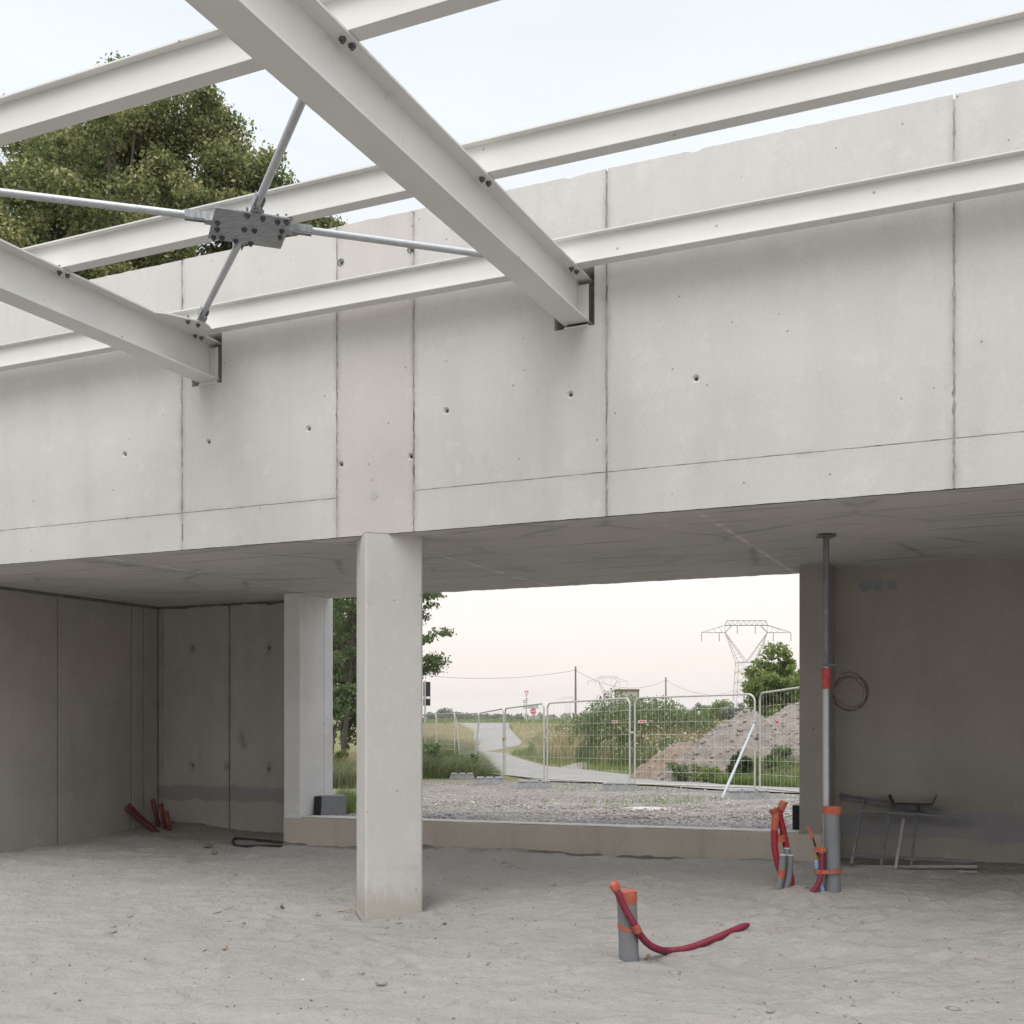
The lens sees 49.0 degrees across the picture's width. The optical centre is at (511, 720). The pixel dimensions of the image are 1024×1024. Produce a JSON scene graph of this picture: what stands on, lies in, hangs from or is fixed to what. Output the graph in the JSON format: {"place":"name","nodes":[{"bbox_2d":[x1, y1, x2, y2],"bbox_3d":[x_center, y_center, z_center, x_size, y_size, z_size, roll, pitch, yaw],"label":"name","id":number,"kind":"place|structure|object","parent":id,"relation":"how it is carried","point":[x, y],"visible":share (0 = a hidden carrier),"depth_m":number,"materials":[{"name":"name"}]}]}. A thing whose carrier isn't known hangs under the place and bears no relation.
{"place":"outdoors","nodes":[
{"label":"outdoors","id":0,"kind":"place"},
{"bbox_2d":[333,758,356,788],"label":"tall grass","id":1,"kind":"structure","parent":0,"point":[344,774],"depth_m":25.70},
{"bbox_2d":[423,722,481,751],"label":"meadow","id":2,"kind":"structure","parent":0,"point":[430,728],"depth_m":76.01,"materials":[{"name":"beige plant"}]},
{"bbox_2d":[1,823,1021,1023],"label":"sand litter","id":3,"kind":"object","parent":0,"point":[476,943],"visible":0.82,"depth_m":7.86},
{"bbox_2d":[0,821,1023,1023],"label":"sand floor","id":4,"kind":"structure","parent":0,"point":[165,948],"depth_m":7.80,"materials":[{"name":"sand"}]},
{"bbox_2d":[0,586,157,852],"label":"side wall","id":5,"kind":"structure","parent":4,"relation":"on","point":[78,718],"depth_m":13.41,"materials":[{"name":"concrete"}]},
{"bbox_2d":[125,805,159,831],"bbox_3d":[-4.630,1.253,14.079,0.713,0.444,0.070,0,0,24],"label":"red conduit","id":6,"kind":"object","parent":4,"relation":"on","point":[137,817],"visible":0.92,"depth_m":14.07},
{"bbox_2d":[128,803,157,829],"bbox_3d":[-4.661,1.220,14.147,0.647,0.477,0.072,0,0,24],"label":"red conduit","id":7,"kind":"object","parent":4,"relation":"on","point":[135,810],"visible":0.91,"depth_m":14.16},
{"bbox_2d":[150,799,160,826],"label":"red conduit","id":8,"kind":"object","parent":4,"relation":"on","point":[155,810],"visible":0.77,"depth_m":14.23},
{"bbox_2d":[158,803,166,829],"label":"red conduit","id":9,"kind":"object","parent":4,"relation":"on","point":[161,809],"visible":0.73,"depth_m":14.11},
{"bbox_2d":[164,811,171,830],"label":"red conduit","id":10,"kind":"object","parent":4,"relation":"on","point":[167,820],"visible":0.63,"depth_m":14.02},
{"bbox_2d":[158,600,283,832],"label":"wall","id":11,"kind":"structure","parent":4,"relation":"on","point":[220,715],"depth_m":14.30,"materials":[{"name":"concrete"}]},
{"bbox_2d":[231,837,282,847],"bbox_3d":[-3.005,1.433,13.101,0.794,0.085,0.324,0,0,30],"label":"black hose","id":12,"kind":"object","parent":4,"relation":"on","point":[255,839],"visible":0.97,"depth_m":13.10,"materials":[{"name":"rubber"}]},
{"bbox_2d":[357,532,422,918],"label":"concrete column","id":13,"kind":"structure","parent":4,"relation":"on","point":[389,726],"depth_m":8.94,"materials":[{"name":"concrete"}]},
{"bbox_2d":[0,79,1023,564],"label":"concrete wall","id":14,"kind":"structure","parent":13,"relation":"on","point":[880,355],"depth_m":8.21,"materials":[{"name":"concrete"}]},
{"bbox_2d":[0,239,221,385],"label":"steel rafter","id":15,"kind":"object","parent":14,"relation":"on","point":[35,285],"visible":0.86,"depth_m":8.58,"materials":[{"name":"white paint"}]},
{"bbox_2d":[0,0,499,145],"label":"steel purlin","id":16,"kind":"object","parent":15,"relation":"on","point":[198,61],"visible":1,"depth_m":5.82,"materials":[{"name":"white paint"}]},
{"bbox_2d":[0,149,1023,371],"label":"steel purlin","id":17,"kind":"object","parent":15,"relation":"on","point":[985,176],"visible":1,"depth_m":7.83,"materials":[{"name":"white paint"}]},
{"bbox_2d":[21,10,1023,271],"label":"steel purlin","id":18,"kind":"object","parent":15,"relation":"on","point":[989,44],"visible":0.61,"depth_m":6.30,"materials":[{"name":"white paint"}]},
{"bbox_2d":[185,0,593,328],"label":"steel rafter","id":19,"kind":"object","parent":14,"relation":"on","point":[322,61],"visible":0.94,"depth_m":5.88,"materials":[{"name":"white paint"}]},
{"bbox_2d":[0,98,483,321],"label":"cross bracing","id":20,"kind":"object","parent":19,"relation":"attached to","point":[254,225],"visible":0.95,"depth_m":7.32,"materials":[{"name":"metal"}]},
{"bbox_2d":[0,484,1023,606],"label":"ceiling slab","id":21,"kind":"structure","parent":13,"relation":"on","point":[984,523],"depth_m":10.02,"materials":[{"name":"concrete"}]},
{"bbox_2d":[15,851,1014,1023],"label":"sand clods","id":22,"kind":"object","parent":4,"relation":"on","point":[678,972],"visible":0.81,"depth_m":7.18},
{"bbox_2d":[284,815,840,861],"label":"low concrete wall","id":23,"kind":"structure","parent":4,"relation":"on","point":[686,842],"depth_m":11.69,"materials":[{"name":"concrete"}]},
{"bbox_2d":[284,593,332,817],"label":"concrete pier","id":24,"kind":"structure","parent":23,"relation":"on","point":[308,698],"depth_m":13.30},
{"bbox_2d":[314,794,346,814],"bbox_3d":[-2.208,1.014,13.483,0.477,0.233,0.260,0,0,0],"label":"edging block","id":25,"kind":"object","parent":23,"relation":"on","point":[329,804],"depth_m":13.38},
{"bbox_2d":[792,803,798,829],"bbox_3d":[2.872,0.955,11.163,0.130,0.242,0.287,0,0,24],"label":"edging block","id":26,"kind":"object","parent":23,"relation":"on","point":[795,816],"depth_m":11.05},
{"bbox_2d":[616,889,638,961],"bbox_3d":[0.746,1.391,7.250,0.150,0.600,0.137,0,0,0],"label":"drain pipe","id":27,"kind":"object","parent":4,"relation":"on","point":[628,945],"visible":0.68,"depth_m":7.20,"materials":[{"name":"grey plastic"}]},
{"bbox_2d":[609,880,749,953],"bbox_3d":[1.151,1.300,7.596,1.423,0.566,0.167,0,0,-45],"label":"red conduit","id":28,"kind":"object","parent":4,"relation":"on","point":[614,887],"visible":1,"depth_m":7.28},
{"bbox_2d":[769,807,785,873],"bbox_3d":[2.143,1.074,8.989,0.186,0.756,0.106,0,0,0],"label":"red conduit","id":29,"kind":"object","parent":4,"relation":"on","point":[775,837],"visible":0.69,"depth_m":8.96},
{"bbox_2d":[773,854,785,889],"bbox_3d":[2.084,1.261,8.880,0.166,0.403,0.062,0,0,0],"label":"drain pipe","id":30,"kind":"object","parent":4,"relation":"on","point":[781,873],"visible":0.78,"depth_m":8.86,"materials":[{"name":"grey plastic"}]},
{"bbox_2d":[778,800,794,885],"bbox_3d":[2.199,1.048,8.969,0.169,0.818,0.188,0,0,0],"label":"red conduit","id":31,"kind":"object","parent":4,"relation":"on","point":[782,805],"visible":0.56,"depth_m":9.01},
{"bbox_2d":[782,854,792,887],"bbox_3d":[2.161,1.254,8.910,0.137,0.376,0.057,0,0,0],"label":"drain pipe","id":32,"kind":"object","parent":4,"relation":"on","point":[788,872],"visible":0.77,"depth_m":8.89,"materials":[{"name":"grey plastic"}]},
{"bbox_2d":[810,847,825,892],"bbox_3d":[2.366,1.197,8.760,0.159,0.413,0.052,0,0,0],"label":"red conduit","id":33,"kind":"object","parent":4,"relation":"on","point":[820,876],"visible":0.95,"depth_m":8.74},
{"bbox_2d":[814,806,841,892],"bbox_3d":[2.470,1.091,8.790,0.216,0.838,0.150,0,0,0],"label":"drain pipe","id":34,"kind":"object","parent":4,"relation":"on","point":[831,871],"visible":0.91,"depth_m":8.75,"materials":[{"name":"grey plastic"}]},
{"bbox_2d":[813,855,824,891],"bbox_3d":[2.414,1.229,8.800,0.109,0.360,0.052,0,0,0],"label":"blue conduit","id":35,"kind":"object","parent":34,"relation":"attached to","point":[816,866],"visible":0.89,"depth_m":8.78,"materials":[{"name":"plastic"}]},
{"bbox_2d":[806,827,818,855],"bbox_3d":[2.349,0.948,8.794,0.104,0.232,0.031,0,0,0],"label":"conduit","id":36,"kind":"object","parent":35,"relation":"attached to","point":[810,833],"visible":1,"depth_m":8.79,"materials":[{"name":"plastic"}]},
{"bbox_2d":[816,535,850,886],"bbox_3d":[2.574,-0.074,8.990,0.256,2.798,0.130,0,0,0],"label":"steel prop","id":37,"kind":"object","parent":4,"relation":"on","point":[825,678],"visible":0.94,"depth_m":8.97,"materials":[{"name":"grey paint"}]},
{"bbox_2d":[832,672,868,711],"bbox_3d":[2.693,-0.228,8.948,0.293,0.318,0.070,0,0,0],"label":"wire coil","id":38,"kind":"object","parent":37,"relation":"hanging from","point":[847,677],"visible":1,"depth_m":8.94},
{"bbox_2d":[894,819,904,868],"bbox_3d":[3.545,1.136,10.284,0.029,0.449,0.359,0,0,31],"label":"steel bar","id":39,"kind":"object","parent":4,"relation":"on","point":[899,843],"visible":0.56,"depth_m":10.28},
{"bbox_2d":[848,796,972,864],"bbox_3d":[3.703,1.043,10.438,1.077,0.625,0.389,0,0,24],"label":"metal ladder","id":40,"kind":"object","parent":4,"relation":"on","point":[882,856],"visible":0.89,"depth_m":10.45,"materials":[{"name":"metal"}]},
{"bbox_2d":[840,793,938,813],"bbox_3d":[3.577,0.795,10.687,0.905,0.167,0.050,0,0,29],"label":"steel angle","id":41,"kind":"object","parent":40,"relation":"on","point":[887,803],"visible":1,"depth_m":10.71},
{"bbox_2d":[888,794,937,805],"bbox_3d":[3.756,0.746,10.540,0.429,0.085,0.200,0,0,24],"label":"mortar trough","id":42,"kind":"object","parent":40,"relation":"on","point":[899,803],"visible":1,"depth_m":10.53,"materials":[{"name":"plastic"}]},
{"bbox_2d":[857,865,976,867],"bbox_3d":[3.598,1.334,10.249,1.187,0.088,0.030,0,0,24],"label":"steel bar","id":43,"kind":"object","parent":4,"relation":"on","point":[934,866],"visible":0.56,"depth_m":10.16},
{"bbox_2d":[937,870,976,872],"bbox_3d":[3.662,1.345,10.023,0.896,0.055,0.050,0,0,24],"label":"steel bar","id":44,"kind":"object","parent":4,"relation":"on","point":[968,871],"visible":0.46,"depth_m":9.86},
{"bbox_2d":[0,0,1023,717],"label":"sky","id":45,"kind":"structure","parent":0,"point":[502,66],"materials":[{"name":"white"}]},
{"bbox_2d":[333,720,798,827],"bbox_3d":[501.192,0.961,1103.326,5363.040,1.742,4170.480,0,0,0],"label":"ground","id":46,"kind":"structure","parent":0,"point":[513,779],"depth_m":21.12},
{"bbox_2d":[0,51,348,279],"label":"lime tree","id":47,"kind":"object","parent":46,"relation":"on","point":[138,155],"visible":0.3,"depth_m":23.61,"materials":[{"name":"green plant"}]},
{"bbox_2d":[333,750,348,761],"bbox_3d":[-4.628,1.218,30.336,0.836,0.902,0.725,0,0,-33],"label":"shrub","id":48,"kind":"object","parent":46,"relation":"on","point":[340,754],"visible":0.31,"depth_m":30.24,"materials":[{"name":"green plant"}]},
{"bbox_2d":[333,628,356,750],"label":"dark tree","id":49,"kind":"object","parent":46,"relation":"on","point":[338,669],"visible":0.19,"depth_m":43.90,"materials":[{"name":"green plant"}]},
{"bbox_2d":[333,682,356,750],"bbox_3d":[-4.513,0.049,28.561,1.196,2.071,1.109,0,0,-30],"label":"young acacia","id":50,"kind":"object","parent":46,"relation":"on","point":[342,698],"visible":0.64,"depth_m":28.46,"materials":[{"name":"green plant"}]},
{"bbox_2d":[333,784,356,813],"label":"grass","id":51,"kind":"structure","parent":46,"relation":"on","point":[351,805],"depth_m":14.95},
{"bbox_2d":[333,747,356,766],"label":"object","id":52,"kind":"structure","parent":46,"relation":"on","point":[353,757],"depth_m":29.98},
{"bbox_2d":[333,598,356,733],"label":"dark tree","id":53,"kind":"object","parent":46,"relation":"on","point":[340,599],"visible":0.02,"depth_m":45.65,"materials":[{"name":"green plant"}]},
{"bbox_2d":[333,592,456,750],"bbox_3d":[-3.876,-2.275,31.074,4.745,8.519,3.741,0,0,0],"label":"acacia tree","id":54,"kind":"object","parent":46,"relation":"on","point":[342,623],"visible":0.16,"depth_m":30.85,"materials":[{"name":"green plant"}]},
{"bbox_2d":[423,681,429,742],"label":"roadside sign","id":55,"kind":"object","parent":46,"relation":"on","point":[426,693],"visible":0.83,"depth_m":45.99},
{"bbox_2d":[423,743,443,762],"bbox_3d":[-2.613,1.271,36.935,1.139,1.073,1.044,0,0,0],"label":"shrub","id":56,"kind":"object","parent":46,"relation":"on","point":[433,749],"visible":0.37,"depth_m":36.75,"materials":[{"name":"green plant"}]},
{"bbox_2d":[435,707,452,718],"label":"distant tree","id":57,"kind":"object","parent":46,"relation":"on","point":[444,710],"visible":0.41,"depth_m":318.60,"materials":[{"name":"green plant"}]},
{"bbox_2d":[436,713,454,754],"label":"site fence","id":58,"kind":"object","parent":46,"relation":"on","point":[437,738],"visible":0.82,"depth_m":42.14,"materials":[{"name":"metal"}]},
{"bbox_2d":[450,710,463,718],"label":"distant tree","id":59,"kind":"object","parent":46,"relation":"on","point":[458,716],"visible":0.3,"depth_m":329.26,"materials":[{"name":"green plant"}]},
{"bbox_2d":[449,773,474,778],"bbox_3d":[-1.439,1.613,32.400,0.754,0.190,0.218,0,0,-3],"label":"fence block","id":60,"kind":"object","parent":46,"relation":"on","point":[463,776],"depth_m":32.30,"materials":[{"name":"concrete"}]},
{"bbox_2d":[423,731,506,778],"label":"dark tussocks","id":61,"kind":"object","parent":46,"relation":"on","point":[457,763],"visible":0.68,"depth_m":33.86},
{"bbox_2d":[456,713,478,759],"bbox_3d":[-1.510,0.759,37.836,0.223,2.012,3.230,0,0,-13],"label":"site fence","id":62,"kind":"object","parent":46,"relation":"on","point":[464,734],"visible":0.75,"depth_m":38.05,"materials":[{"name":"metal"}]},
{"bbox_2d":[474,777,503,783],"bbox_3d":[-0.572,1.524,28.450,0.754,0.190,0.218,0,0,2],"label":"fence block","id":63,"kind":"object","parent":46,"relation":"on","point":[489,780],"depth_m":28.35,"materials":[{"name":"concrete"}]},
{"bbox_2d":[475,708,503,777],"bbox_3d":[-0.652,0.700,34.327,0.230,2.104,3.581,0,0,-16],"label":"site fence","id":64,"kind":"object","parent":46,"relation":"on","point":[500,767],"visible":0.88,"depth_m":33.66,"materials":[{"name":"metal"}]},
{"bbox_2d":[423,719,567,729],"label":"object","id":65,"kind":"object","parent":46,"relation":"on","point":[429,721],"visible":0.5,"depth_m":195.22,"materials":[{"name":"green plant"}]},
{"bbox_2d":[504,703,544,779],"bbox_3d":[0.308,0.613,30.550,0.041,2.114,4.069,0,0,-15],"label":"site fence","id":66,"kind":"object","parent":46,"relation":"on","point":[524,746],"visible":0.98,"depth_m":30.43,"materials":[{"name":"metal"}]},
{"bbox_2d":[333,712,725,720],"bbox_3d":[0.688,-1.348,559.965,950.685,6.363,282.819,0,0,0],"label":"woodland","id":67,"kind":"object","parent":46,"relation":"on","point":[550,717],"visible":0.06,"depth_m":461.60,"materials":[{"name":"green plant"}]},
{"bbox_2d":[515,780,551,787],"bbox_3d":[0.504,1.476,26.050,0.844,0.190,0.218,0,0,-4],"label":"fence block","id":68,"kind":"object","parent":46,"relation":"on","point":[532,783],"depth_m":25.95,"materials":[{"name":"concrete"}]},
{"bbox_2d":[509,721,563,743],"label":"verge","id":69,"kind":"structure","parent":46,"relation":"on","point":[519,731],"depth_m":107.76,"materials":[{"name":"beige plant"}]},
{"bbox_2d":[333,811,792,829],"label":"coarse gravel","id":70,"kind":"structure","parent":46,"relation":"on","point":[452,815],"depth_m":13.67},
{"bbox_2d":[559,762,588,768],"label":"sand spill","id":71,"kind":"object","parent":46,"relation":"on","point":[576,766],"visible":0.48,"depth_m":41.35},
{"bbox_2d":[574,666,576,715],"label":"telephone pole","id":72,"kind":"object","parent":46,"relation":"on","point":[575,712],"visible":0.8,"depth_m":164.88,"materials":[{"name":"brown wood"}]},
{"bbox_2d":[425,670,574,678],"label":"telephone wire","id":73,"kind":"object","parent":72,"relation":"attached to","point":[495,678],"visible":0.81,"depth_m":158.10,"materials":[{"name":"metal"}]},
{"bbox_2d":[547,697,630,783],"bbox_3d":[1.767,0.533,26.849,0.045,2.093,3.772,0,0,-28],"label":"site fence","id":74,"kind":"object","parent":46,"relation":"on","point":[597,723],"visible":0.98,"depth_m":26.51,"materials":[{"name":"metal"}]},
{"bbox_2d":[425,775,762,807],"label":"gravel tufts","id":75,"kind":"object","parent":46,"relation":"on","point":[664,802],"visible":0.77,"depth_m":19.14,"materials":[{"name":"green plant"}]},
{"bbox_2d":[587,676,627,705],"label":"power pylon","id":76,"kind":"object","parent":46,"relation":"on","point":[603,688],"visible":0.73,"depth_m":1009.88,"materials":[{"name":"metal"}]},
{"bbox_2d":[526,728,696,767],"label":"bank grass","id":77,"kind":"structure","parent":46,"relation":"on","point":[619,756],"depth_m":40.20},
{"bbox_2d":[600,782,638,790],"bbox_3d":[2.357,1.448,24.650,0.844,0.190,0.218,0,0,4],"label":"fence block","id":78,"kind":"object","parent":46,"relation":"on","point":[620,786],"depth_m":24.55,"materials":[{"name":"concrete"}]},
{"bbox_2d":[528,719,715,765],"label":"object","id":79,"kind":"structure","parent":46,"relation":"on","point":[562,740],"depth_m":43.22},
{"bbox_2d":[526,702,719,759],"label":"straw plumes","id":80,"kind":"object","parent":46,"relation":"on","point":[549,725],"visible":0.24,"depth_m":40.93,"materials":[{"name":"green plant"}]},
{"bbox_2d":[551,700,697,746],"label":"white umbels","id":81,"kind":"object","parent":46,"relation":"on","point":[638,733],"visible":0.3,"depth_m":41.14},
{"bbox_2d":[462,818,791,829],"bbox_3d":[0.742,1.173,12.668,5.646,0.103,1.814,0,0,16],"label":"crushed stone","id":82,"kind":"object","parent":46,"relation":"on","point":[687,822],"visible":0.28,"depth_m":12.77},
{"bbox_2d":[614,689,646,708],"bbox_3d":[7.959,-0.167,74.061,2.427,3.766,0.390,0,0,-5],"label":"building","id":83,"kind":"structure","parent":46,"relation":"on","point":[634,692],"depth_m":74.00,"materials":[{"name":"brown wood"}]},
{"bbox_2d":[546,700,721,748],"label":"bank weeds","id":84,"kind":"object","parent":46,"relation":"on","point":[602,717],"visible":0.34,"depth_m":41.68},
{"bbox_2d":[558,688,717,740],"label":"bank nettles","id":85,"kind":"object","parent":46,"relation":"on","point":[577,721],"visible":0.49,"depth_m":41.95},
{"bbox_2d":[510,728,784,784],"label":"verge grass","id":86,"kind":"structure","parent":46,"relation":"on","point":[552,761],"depth_m":41.35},
{"bbox_2d":[625,807,674,809],"bbox_3d":[1.994,1.299,16.528,1.042,0.049,0.848,0,0,0],"label":"sand spill","id":87,"kind":"object","parent":46,"relation":"on","point":[652,808],"visible":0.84,"depth_m":16.44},
{"bbox_2d":[628,741,693,778],"bbox_3d":[4.875,1.252,32.188,3.217,1.314,3.215,0,0,0],"label":"soil heap","id":88,"kind":"object","parent":46,"relation":"on","point":[674,751],"visible":0.4,"depth_m":31.62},
{"bbox_2d":[665,761,699,781],"bbox_3d":[4.515,1.367,29.481,0.987,0.584,0.860,0,0,0],"label":"shrub","id":89,"kind":"object","parent":46,"relation":"on","point":[675,767],"visible":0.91,"depth_m":29.30,"materials":[{"name":"green plant"}]},
{"bbox_2d":[634,693,755,788],"bbox_3d":[3.864,0.477,24.099,3.048,2.068,0.045,0,0,42],"label":"site fence","id":90,"kind":"object","parent":46,"relation":"on","point":[695,721],"visible":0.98,"depth_m":24.25,"materials":[{"name":"metal"}]},
{"bbox_2d":[690,703,704,713],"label":"distant tree","id":91,"kind":"object","parent":46,"relation":"on","point":[699,706],"visible":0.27,"depth_m":189.25,"materials":[{"name":"green plant"}]},
{"bbox_2d":[692,765,718,782],"bbox_3d":[5.091,1.401,29.001,0.956,0.491,0.686,0,0,-32],"label":"shrub","id":92,"kind":"object","parent":46,"relation":"on","point":[704,775],"visible":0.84,"depth_m":28.76,"materials":[{"name":"green plant"}]},
{"bbox_2d":[706,699,733,722],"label":"distant tree","id":93,"kind":"object","parent":46,"relation":"on","point":[714,710],"visible":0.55,"depth_m":179.11,"materials":[{"name":"green plant"}]},
{"bbox_2d":[653,701,798,782],"bbox_3d":[8.722,0.310,31.374,9.929,3.290,8.821,0,0,0],"label":"gravel heap","id":94,"kind":"object","parent":46,"relation":"on","point":[715,747],"visible":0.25,"depth_m":29.83,"materials":[{"name":"gravel"}]},
{"bbox_2d":[719,705,733,719],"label":"distant tree","id":95,"kind":"object","parent":46,"relation":"on","point":[726,712],"visible":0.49,"depth_m":174.53,"materials":[{"name":"green plant"}]},
{"bbox_2d":[720,722,755,798],"bbox_3d":[4.354,0.750,21.567,0.066,1.437,3.010,0,0,24],"label":"brace pole","id":96,"kind":"object","parent":46,"relation":"on","point":[738,759],"visible":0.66,"depth_m":21.48,"materials":[{"name":"metal"}]},
{"bbox_2d":[731,702,744,715],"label":"distant tree","id":97,"kind":"object","parent":46,"relation":"on","point":[740,706],"visible":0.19,"depth_m":149.88,"materials":[{"name":"green plant"}]},
{"bbox_2d":[725,751,758,776],"bbox_3d":[5.924,1.218,28.558,0.996,0.886,0.771,0,0,-15],"label":"shrub","id":98,"kind":"object","parent":46,"relation":"on","point":[742,766],"visible":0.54,"depth_m":28.37,"materials":[{"name":"green plant"}]},
{"bbox_2d":[701,620,790,710],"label":"power pylon","id":99,"kind":"object","parent":46,"relation":"on","point":[735,647],"visible":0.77,"depth_m":449.44,"materials":[{"name":"metal"}]},
{"bbox_2d":[723,789,771,799],"bbox_3d":[4.211,1.322,20.100,0.845,0.190,0.218,0,0,-3],"label":"fence block","id":100,"kind":"object","parent":46,"relation":"on","point":[734,794],"depth_m":20.00,"materials":[{"name":"concrete"}]},
{"bbox_2d":[698,764,798,787],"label":"low vegetation","id":101,"kind":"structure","parent":46,"relation":"on","point":[786,781],"depth_m":26.83,"materials":[{"name":"green plant"}]},
{"bbox_2d":[740,641,798,716],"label":"walnut tree","id":102,"kind":"object","parent":46,"relation":"on","point":[773,676],"visible":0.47,"depth_m":61.48,"materials":[{"name":"green plant"}]},
{"bbox_2d":[742,748,798,779],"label":"heap grass","id":103,"kind":"structure","parent":46,"relation":"on","point":[787,773],"depth_m":28.20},
{"bbox_2d":[751,754,794,775],"bbox_3d":[6.645,1.236,27.848,0.833,0.801,1.393,0,0,-45],"label":"shrub","id":104,"kind":"object","parent":46,"relation":"on","point":[785,765],"visible":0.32,"depth_m":27.90,"materials":[{"name":"green plant"}]},
{"bbox_2d":[759,687,798,792],"bbox_3d":[5.242,0.405,21.075,0.045,2.114,3.518,0,0,-7],"label":"site fence","id":105,"kind":"object","parent":46,"relation":"on","point":[778,722],"visible":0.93,"depth_m":22.03,"materials":[{"name":"metal"}]},
{"bbox_2d":[770,744,794,758],"bbox_3d":[7.300,1.050,29.035,1.344,1.176,1.391,0,0,0],"label":"shrub","id":106,"kind":"object","parent":46,"relation":"on","point":[785,748],"visible":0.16,"depth_m":28.57,"materials":[{"name":"green plant"}]},
{"bbox_2d":[799,563,834,844],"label":"concrete pier","id":107,"kind":"structure","parent":46,"relation":"on","point":[810,697],"depth_m":10.73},
{"bbox_2d":[835,558,1023,863],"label":"wall","id":108,"kind":"structure","parent":46,"relation":"on","point":[931,655],"depth_m":10.60,"materials":[{"name":"concrete"}]},
{"bbox_2d":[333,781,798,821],"bbox_3d":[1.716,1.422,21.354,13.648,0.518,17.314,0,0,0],"label":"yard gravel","id":109,"kind":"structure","parent":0,"point":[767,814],"depth_m":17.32,"materials":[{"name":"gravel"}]},
{"bbox_2d":[461,723,798,792],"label":"road","id":110,"kind":"structure","parent":0,"point":[577,774],"depth_m":39.22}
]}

